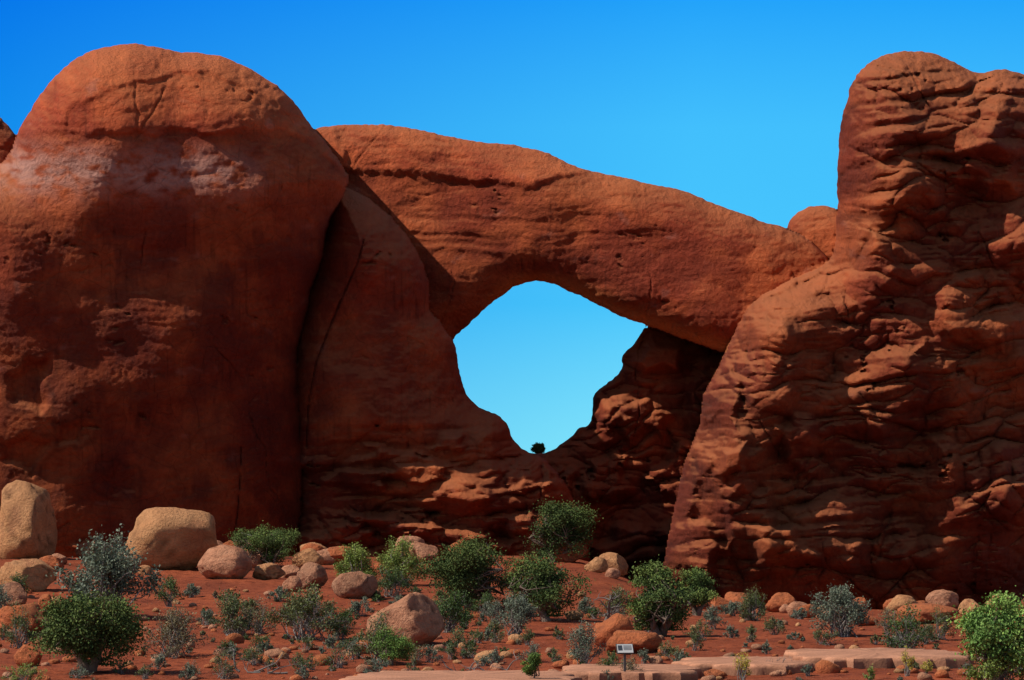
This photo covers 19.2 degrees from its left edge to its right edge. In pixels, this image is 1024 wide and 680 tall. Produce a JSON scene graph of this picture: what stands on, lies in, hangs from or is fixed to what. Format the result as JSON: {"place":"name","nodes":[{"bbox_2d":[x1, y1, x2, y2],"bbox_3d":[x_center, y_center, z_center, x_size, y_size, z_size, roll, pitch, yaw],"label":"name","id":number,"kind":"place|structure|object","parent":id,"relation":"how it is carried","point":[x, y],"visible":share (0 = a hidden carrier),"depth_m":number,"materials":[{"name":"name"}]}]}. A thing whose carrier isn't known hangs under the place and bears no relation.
{"place":"outdoors","nodes":[
{"label":"outdoors","id":0,"kind":"place"},
{"bbox_2d":[0,555,1023,679],"bbox_3d":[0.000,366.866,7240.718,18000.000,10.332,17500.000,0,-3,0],"label":"desert ground","id":1,"kind":"structure","parent":0,"point":[715,642],"depth_m":120.86,"materials":[{"name":"red soil"}]},
{"bbox_2d":[1,581,27,605],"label":"boulder","id":2,"kind":"object","parent":1,"relation":"on","point":[16,590],"visible":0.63,"depth_m":145.68,"materials":[{"name":"stone"}]},
{"bbox_2d":[2,602,36,648],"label":"olive shrub","id":3,"kind":"object","parent":1,"relation":"on","point":[15,635],"visible":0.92,"depth_m":116.83,"materials":[{"name":"green plant"}]},
{"bbox_2d":[0,603,46,633],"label":"boulder","id":4,"kind":"object","parent":1,"relation":"on","point":[6,615],"visible":0.6,"depth_m":126.92,"materials":[{"name":"stone"}]},
{"bbox_2d":[0,663,50,679],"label":"lime shrub","id":5,"kind":"object","parent":1,"relation":"on","point":[23,672],"visible":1,"depth_m":93.64,"materials":[{"name":"green plant"}]},
{"bbox_2d":[14,644,41,666],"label":"boulder","id":6,"kind":"object","parent":1,"relation":"on","point":[21,656],"visible":0.79,"depth_m":103.09,"materials":[{"name":"stone"}]},
{"bbox_2d":[0,480,56,558],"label":"boulder","id":7,"kind":"object","parent":1,"relation":"on","point":[28,528],"visible":0.88,"depth_m":195.05,"materials":[{"name":"stone"}]},
{"bbox_2d":[0,559,56,591],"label":"boulder","id":8,"kind":"object","parent":1,"relation":"on","point":[36,571],"visible":0.77,"depth_m":160.00,"materials":[{"name":"stone"}]},
{"bbox_2d":[40,555,63,569],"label":"rock","id":9,"kind":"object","parent":1,"relation":"on","point":[51,560],"visible":0.6,"depth_m":183.01,"materials":[{"name":"stone"}]},
{"bbox_2d":[69,663,93,678],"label":"sage shrub","id":10,"kind":"object","parent":1,"relation":"on","point":[84,672],"visible":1,"depth_m":96.99,"materials":[{"name":"green plant"}]},
{"bbox_2d":[24,582,151,672],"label":"shrub","id":11,"kind":"object","parent":1,"relation":"on","point":[92,630],"visible":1,"depth_m":98.74,"materials":[{"name":"green plant"}]},
{"bbox_2d":[46,523,170,604],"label":"sage shrub","id":12,"kind":"object","parent":1,"relation":"on","point":[120,568],"visible":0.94,"depth_m":139.82,"materials":[{"name":"grey plant"}]},
{"bbox_2d":[145,651,166,669],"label":"sage shrub","id":13,"kind":"object","parent":1,"relation":"on","point":[157,660],"visible":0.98,"depth_m":102.25,"materials":[{"name":"green plant"}]},
{"bbox_2d":[153,575,185,606],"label":"green shrub","id":14,"kind":"object","parent":1,"relation":"on","point":[162,594],"visible":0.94,"depth_m":148.06,"materials":[{"name":"green plant"}]},
{"bbox_2d":[124,507,217,569],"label":"boulder","id":15,"kind":"object","parent":1,"relation":"on","point":[170,538],"visible":0.75,"depth_m":180.61,"materials":[{"name":"stone"}]},
{"bbox_2d":[163,643,183,658],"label":"brush","id":16,"kind":"object","parent":1,"relation":"on","point":[171,650],"visible":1,"depth_m":108.41,"materials":[{"name":"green plant"}]},
{"bbox_2d":[138,600,209,657],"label":"dry shrub","id":17,"kind":"object","parent":1,"relation":"on","point":[174,627],"visible":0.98,"depth_m":109.39,"materials":[{"name":"grey plant"}]},
{"bbox_2d":[181,583,200,597],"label":"sage shrub","id":18,"kind":"object","parent":1,"relation":"on","point":[194,590],"visible":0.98,"depth_m":156.12,"materials":[{"name":"green plant"}]},
{"bbox_2d":[196,607,215,624],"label":"brush","id":19,"kind":"object","parent":1,"relation":"on","point":[204,615],"visible":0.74,"depth_m":135.11,"materials":[{"name":"green plant"}]},
{"bbox_2d":[197,544,251,578],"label":"boulder","id":20,"kind":"object","parent":1,"relation":"on","point":[222,561],"visible":0.95,"depth_m":171.42,"materials":[{"name":"stone"}]},
{"bbox_2d":[210,648,238,678],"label":"olive shrub","id":21,"kind":"object","parent":1,"relation":"on","point":[225,670],"visible":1,"depth_m":97.51,"materials":[{"name":"green plant"}]},
{"bbox_2d":[206,586,257,635],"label":"olive shrub","id":22,"kind":"object","parent":1,"relation":"on","point":[229,607],"visible":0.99,"depth_m":124.01,"materials":[{"name":"green plant"}]},
{"bbox_2d":[237,645,263,665],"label":"olive shrub","id":23,"kind":"object","parent":1,"relation":"on","point":[253,654],"visible":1,"depth_m":104.28,"materials":[{"name":"green plant"}]},
{"bbox_2d":[249,633,273,651],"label":"brush","id":24,"kind":"object","parent":1,"relation":"on","point":[257,641],"visible":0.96,"depth_m":111.65,"materials":[{"name":"green plant"}]},
{"bbox_2d":[241,595,283,633],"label":"brush","id":25,"kind":"object","parent":1,"relation":"on","point":[258,623],"visible":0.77,"depth_m":125.91,"materials":[{"name":"green plant"}]},
{"bbox_2d":[227,642,297,673],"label":"dead branches","id":26,"kind":"object","parent":1,"relation":"on","point":[259,670],"visible":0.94,"depth_m":99.57,"materials":[{"name":"grey wood"}]},
{"bbox_2d":[228,520,301,564],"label":"shrub","id":27,"kind":"object","parent":1,"relation":"on","point":[274,545],"visible":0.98,"depth_m":185.78,"materials":[{"name":"green plant"}]},
{"bbox_2d":[252,563,285,579],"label":"boulder","id":28,"kind":"object","parent":1,"relation":"on","point":[267,571],"visible":0.93,"depth_m":172.35,"materials":[{"name":"stone"}]},
{"bbox_2d":[265,586,290,600],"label":"sage shrub","id":29,"kind":"object","parent":1,"relation":"on","point":[278,591],"visible":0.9,"depth_m":151.24,"materials":[{"name":"green plant"}]},
{"bbox_2d":[280,565,299,577],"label":"boulder","id":30,"kind":"object","parent":1,"relation":"on","point":[291,570],"visible":0.62,"depth_m":174.25,"materials":[{"name":"stone"}]},
{"bbox_2d":[282,576,302,591],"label":"boulder","id":31,"kind":"object","parent":1,"relation":"on","point":[292,582],"visible":0.83,"depth_m":160.43,"materials":[{"name":"stone"}]},
{"bbox_2d":[254,582,360,639],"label":"olive shrub","id":32,"kind":"object","parent":1,"relation":"on","point":[304,606],"visible":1,"depth_m":121.65,"materials":[{"name":"green plant"}]},
{"bbox_2d":[292,548,323,567],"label":"rock","id":33,"kind":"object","parent":1,"relation":"on","point":[300,559],"visible":0.77,"depth_m":185.13,"materials":[{"name":"stone"}]},
{"bbox_2d":[297,562,327,588],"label":"boulder","id":34,"kind":"object","parent":1,"relation":"on","point":[312,573],"visible":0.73,"depth_m":164.76,"materials":[{"name":"stone"}]},
{"bbox_2d":[317,549,334,564],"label":"rock","id":35,"kind":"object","parent":1,"relation":"on","point":[325,555],"visible":0.59,"depth_m":191.35,"materials":[{"name":"stone"}]},
{"bbox_2d":[319,640,355,668],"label":"brush","id":36,"kind":"object","parent":1,"relation":"on","point":[341,665],"visible":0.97,"depth_m":102.29,"materials":[{"name":"grey plant"}]},
{"bbox_2d":[328,546,356,564],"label":"rock","id":37,"kind":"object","parent":1,"relation":"on","point":[335,552],"visible":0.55,"depth_m":191.50,"materials":[{"name":"stone"}]},
{"bbox_2d":[331,615,355,639],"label":"brush","id":38,"kind":"object","parent":1,"relation":"on","point":[339,628],"visible":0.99,"depth_m":122.49,"materials":[{"name":"green plant"}]},
{"bbox_2d":[332,604,356,629],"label":"green shrub","id":39,"kind":"object","parent":1,"relation":"on","point":[345,613],"visible":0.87,"depth_m":130.30,"materials":[{"name":"green plant"}]},
{"bbox_2d":[331,571,377,598],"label":"boulder","id":40,"kind":"object","parent":1,"relation":"on","point":[354,585],"visible":0.98,"depth_m":154.19,"materials":[{"name":"stone"}]},
{"bbox_2d":[332,540,380,577],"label":"lime shrub","id":41,"kind":"object","parent":1,"relation":"on","point":[354,560],"visible":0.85,"depth_m":169.55,"materials":[{"name":"green plant"}]},
{"bbox_2d":[349,596,375,615],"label":"sage shrub","id":42,"kind":"object","parent":1,"relation":"on","point":[356,605],"visible":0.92,"depth_m":142.64,"materials":[{"name":"green plant"}]},
{"bbox_2d":[363,658,392,672],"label":"sage shrub","id":43,"kind":"object","parent":1,"relation":"on","point":[378,667],"visible":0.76,"depth_m":97.85,"materials":[{"name":"green plant"}]},
{"bbox_2d":[348,609,412,663],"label":"brush","id":44,"kind":"object","parent":1,"relation":"on","point":[380,626],"visible":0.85,"depth_m":103.41,"materials":[{"name":"green plant"}]},
{"bbox_2d":[368,625,417,664],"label":"shrub","id":45,"kind":"object","parent":1,"relation":"on","point":[390,645],"visible":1,"depth_m":102.87,"materials":[{"name":"green plant"}]},
{"bbox_2d":[377,562,417,597],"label":"brush","id":46,"kind":"object","parent":1,"relation":"on","point":[391,579],"visible":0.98,"depth_m":156.33,"materials":[{"name":"green plant"}]},
{"bbox_2d":[374,534,431,585],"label":"lime shrub","id":47,"kind":"object","parent":1,"relation":"on","point":[399,556],"visible":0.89,"depth_m":165.87,"materials":[{"name":"green plant"}]},
{"bbox_2d":[366,592,444,646],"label":"boulder","id":48,"kind":"object","parent":1,"relation":"on","point":[418,616],"visible":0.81,"depth_m":115.57,"materials":[{"name":"stone"}]},
{"bbox_2d":[410,541,438,562],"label":"boulder","id":49,"kind":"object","parent":1,"relation":"on","point":[422,550],"visible":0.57,"depth_m":192.17,"materials":[{"name":"stone"}]},
{"bbox_2d":[422,645,442,662],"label":"sage shrub","id":50,"kind":"object","parent":1,"relation":"on","point":[428,650],"visible":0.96,"depth_m":105.34,"materials":[{"name":"green plant"}]},
{"bbox_2d":[435,586,478,632],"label":"brush","id":51,"kind":"object","parent":1,"relation":"on","point":[454,608],"visible":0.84,"depth_m":126.96,"materials":[{"name":"green plant"}]},
{"bbox_2d":[339,670,582,679],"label":"rock slab","id":52,"kind":"structure","parent":1,"relation":"on","point":[466,675],"depth_m":93.48,"materials":[{"name":"beige stone"}]},
{"bbox_2d":[443,625,480,647],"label":"olive shrub","id":53,"kind":"object","parent":1,"relation":"on","point":[459,637],"visible":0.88,"depth_m":115.18,"materials":[{"name":"green plant"}]},
{"bbox_2d":[418,532,517,608],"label":"bush","id":54,"kind":"object","parent":1,"relation":"on","point":[469,568],"visible":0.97,"depth_m":146.40,"materials":[{"name":"green plant"}]},
{"bbox_2d":[469,589,497,612],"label":"brush","id":55,"kind":"object","parent":1,"relation":"on","point":[487,597],"visible":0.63,"depth_m":143.97,"materials":[{"name":"green plant"}]},
{"bbox_2d":[483,620,506,642],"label":"brush","id":56,"kind":"object","parent":1,"relation":"on","point":[495,638],"visible":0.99,"depth_m":117.44,"materials":[{"name":"green plant"}]},
{"bbox_2d":[484,646,505,664],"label":"sage shrub","id":57,"kind":"object","parent":1,"relation":"on","point":[494,656],"visible":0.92,"depth_m":104.75,"materials":[{"name":"green plant"}]},
{"bbox_2d":[484,597,508,622],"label":"brush","id":58,"kind":"object","parent":1,"relation":"on","point":[491,610],"visible":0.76,"depth_m":133.92,"materials":[{"name":"green plant"}]},
{"bbox_2d":[0,586,1022,679],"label":"scattered stones","id":59,"kind":"object","parent":1,"relation":"on","point":[825,667],"visible":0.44,"depth_m":108.63,"materials":[{"name":"brown stone"}]},
{"bbox_2d":[0,43,1023,609],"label":"sandstone fin","id":60,"kind":"object","parent":1,"relation":"on","point":[234,297],"visible":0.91,"depth_m":252.53,"materials":[{"name":"brown stone"}]},
{"bbox_2d":[487,585,539,634],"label":"sage shrub","id":61,"kind":"object","parent":1,"relation":"on","point":[519,609],"visible":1,"depth_m":121.63,"materials":[{"name":"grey plant"}]},
{"bbox_2d":[520,652,543,677],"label":"shrub","id":62,"kind":"object","parent":1,"relation":"on","point":[534,661],"visible":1,"depth_m":92.11,"materials":[{"name":"green plant"}]},
{"bbox_2d":[500,549,597,621],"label":"bush","id":63,"kind":"object","parent":1,"relation":"on","point":[542,588],"visible":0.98,"depth_m":134.86,"materials":[{"name":"green plant"}]},
{"bbox_2d":[523,495,600,562],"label":"bush","id":64,"kind":"object","parent":1,"relation":"on","point":[559,525],"visible":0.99,"depth_m":192.92,"materials":[{"name":"green plant"}]},
{"bbox_2d":[554,540,587,562],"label":"boulder","id":65,"kind":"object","parent":1,"relation":"on","point":[571,558],"visible":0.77,"depth_m":193.00,"materials":[{"name":"stone"}]},
{"bbox_2d":[564,617,606,663],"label":"sage shrub","id":66,"kind":"object","parent":1,"relation":"on","point":[582,640],"visible":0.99,"depth_m":101.52,"materials":[{"name":"green plant"}]},
{"bbox_2d":[575,595,596,613],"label":"brush","id":67,"kind":"object","parent":1,"relation":"on","point":[587,604],"visible":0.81,"depth_m":143.75,"materials":[{"name":"green plant"}]},
{"bbox_2d":[584,557,607,572],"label":"boulder","id":68,"kind":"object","parent":1,"relation":"on","point":[598,564],"visible":0.96,"depth_m":183.42,"materials":[{"name":"stone"}]},
{"bbox_2d":[590,592,623,619],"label":"dead juniper snag","id":69,"kind":"object","parent":1,"relation":"on","point":[608,608],"visible":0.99,"depth_m":133.50,"materials":[{"name":"grey wood"}]},
{"bbox_2d":[590,613,633,647],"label":"boulder","id":70,"kind":"object","parent":1,"relation":"on","point":[608,628],"visible":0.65,"depth_m":115.31,"materials":[{"name":"stone"}]},
{"bbox_2d":[599,552,627,576],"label":"boulder","id":71,"kind":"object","parent":1,"relation":"on","point":[617,561],"visible":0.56,"depth_m":188.43,"materials":[{"name":"stone"}]},
{"bbox_2d":[594,583,632,617],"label":"brush","id":72,"kind":"object","parent":1,"relation":"on","point":[616,602],"visible":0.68,"depth_m":137.90,"materials":[{"name":"green plant"}]},
{"bbox_2d":[615,644,633,671],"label":"trail sign","id":73,"kind":"object","parent":1,"relation":"on","point":[624,649],"visible":1,"depth_m":94.92,"materials":[{"name":"grey"}]},
{"bbox_2d":[562,664,701,679],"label":"rock slab","id":74,"kind":"structure","parent":1,"relation":"on","point":[647,672],"depth_m":94.95,"materials":[{"name":"beige stone"}]},
{"bbox_2d":[606,630,661,652],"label":"boulder","id":75,"kind":"object","parent":1,"relation":"on","point":[641,640],"visible":0.79,"depth_m":111.88,"materials":[{"name":"stone"}]},
{"bbox_2d":[621,556,696,635],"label":"bush","id":76,"kind":"object","parent":1,"relation":"on","point":[662,600],"visible":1,"depth_m":120.50,"materials":[{"name":"green plant"}]},
{"bbox_2d":[653,640,676,656],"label":"olive shrub","id":77,"kind":"object","parent":1,"relation":"on","point":[667,651],"visible":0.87,"depth_m":108.54,"materials":[{"name":"green plant"}]},
{"bbox_2d":[686,630,703,650],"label":"olive shrub","id":78,"kind":"object","parent":1,"relation":"on","point":[697,642],"visible":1,"depth_m":112.76,"materials":[{"name":"green plant"}]},
{"bbox_2d":[675,566,719,615],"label":"bush","id":79,"kind":"object","parent":1,"relation":"on","point":[697,581],"visible":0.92,"depth_m":150.37,"materials":[{"name":"green plant"}]},
{"bbox_2d":[682,618,713,640],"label":"olive shrub","id":80,"kind":"object","parent":1,"relation":"on","point":[698,630],"visible":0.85,"depth_m":118.27,"materials":[{"name":"green plant"}]},
{"bbox_2d":[702,604,726,629],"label":"sage shrub","id":81,"kind":"object","parent":1,"relation":"on","point":[708,614],"visible":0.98,"depth_m":126.55,"materials":[{"name":"green plant"}]},
{"bbox_2d":[718,600,742,615],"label":"brush","id":82,"kind":"object","parent":1,"relation":"on","point":[731,608],"visible":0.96,"depth_m":155.46,"materials":[{"name":"green plant"}]},
{"bbox_2d":[671,656,813,675],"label":"rock slab","id":83,"kind":"structure","parent":1,"relation":"on","point":[759,665],"depth_m":97.79,"materials":[{"name":"beige stone"}]},
{"bbox_2d":[733,649,752,679],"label":"yellow shrub","id":84,"kind":"object","parent":1,"relation":"on","point":[745,665],"visible":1,"depth_m":91.80,"materials":[{"name":"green plant"}]},
{"bbox_2d":[737,585,767,620],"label":"brush","id":85,"kind":"object","parent":1,"relation":"on","point":[748,602],"visible":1,"depth_m":141.81,"materials":[{"name":"green plant"}]},
{"bbox_2d":[762,615,786,634],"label":"olive shrub","id":86,"kind":"object","parent":1,"relation":"on","point":[770,624],"visible":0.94,"depth_m":123.71,"materials":[{"name":"green plant"}]},
{"bbox_2d":[765,592,795,611],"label":"boulder","id":87,"kind":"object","parent":1,"relation":"on","point":[776,601],"visible":0.69,"depth_m":163.01,"materials":[{"name":"stone"}]},
{"bbox_2d":[786,601,806,617],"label":"boulder","id":88,"kind":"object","parent":1,"relation":"on","point":[792,606],"visible":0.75,"depth_m":148.59,"materials":[{"name":"stone"}]},
{"bbox_2d":[812,627,842,645],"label":"olive shrub","id":89,"kind":"object","parent":1,"relation":"on","point":[825,638],"visible":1,"depth_m":115.20,"materials":[{"name":"green plant"}]},
{"bbox_2d":[805,581,873,636],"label":"sage shrub","id":90,"kind":"object","parent":1,"relation":"on","point":[841,600],"visible":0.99,"depth_m":120.15,"materials":[{"name":"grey plant"}]},
{"bbox_2d":[783,647,972,668],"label":"rock slab","id":91,"kind":"structure","parent":1,"relation":"on","point":[866,658],"depth_m":99.08,"materials":[{"name":"beige stone"}]},
{"bbox_2d":[873,607,900,634],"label":"dry shrub","id":92,"kind":"object","parent":1,"relation":"on","point":[883,624],"visible":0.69,"depth_m":121.56,"materials":[{"name":"brown plant"}]},
{"bbox_2d":[886,595,917,610],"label":"boulder","id":93,"kind":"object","parent":1,"relation":"on","point":[897,602],"visible":0.72,"depth_m":165.26,"materials":[{"name":"stone"}]},
{"bbox_2d":[879,601,932,648],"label":"brush","id":94,"kind":"object","parent":1,"relation":"on","point":[908,638],"visible":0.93,"depth_m":108.89,"materials":[{"name":"green plant"}]},
{"bbox_2d":[901,645,915,676],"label":"yellow shrub","id":95,"kind":"object","parent":1,"relation":"on","point":[906,660],"visible":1,"depth_m":93.33,"materials":[{"name":"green plant"}]},
{"bbox_2d":[883,603,959,623],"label":"boulder","id":96,"kind":"object","parent":1,"relation":"on","point":[926,609],"visible":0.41,"depth_m":132.29,"materials":[{"name":"stone"}]},
{"bbox_2d":[915,624,940,643],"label":"brush","id":97,"kind":"object","parent":1,"relation":"on","point":[930,634],"visible":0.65,"depth_m":115.86,"materials":[{"name":"green plant"}]},
{"bbox_2d":[925,589,958,607],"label":"boulder","id":98,"kind":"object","parent":1,"relation":"on","point":[946,598],"visible":0.76,"depth_m":167.65,"materials":[{"name":"stone"}]},
{"bbox_2d":[923,603,960,640],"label":"olive shrub","id":99,"kind":"object","parent":1,"relation":"on","point":[939,621],"visible":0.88,"depth_m":118.75,"materials":[{"name":"green plant"}]},
{"bbox_2d":[958,599,981,614],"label":"boulder","id":100,"kind":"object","parent":1,"relation":"on","point":[965,604],"visible":0.51,"depth_m":157.16,"materials":[{"name":"stone"}]},
{"bbox_2d":[940,585,1023,679],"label":"scrub oak bush","id":101,"kind":"object","parent":1,"relation":"on","point":[982,627],"visible":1,"depth_m":87.18,"materials":[{"name":"green plant"}]},
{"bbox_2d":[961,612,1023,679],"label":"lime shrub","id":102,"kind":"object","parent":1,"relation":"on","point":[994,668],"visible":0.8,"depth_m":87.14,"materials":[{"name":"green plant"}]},
{"bbox_2d":[0,0,1023,452],"label":"sky","id":103,"kind":"structure","parent":0,"point":[735,105],"materials":[{"name":"blue"}]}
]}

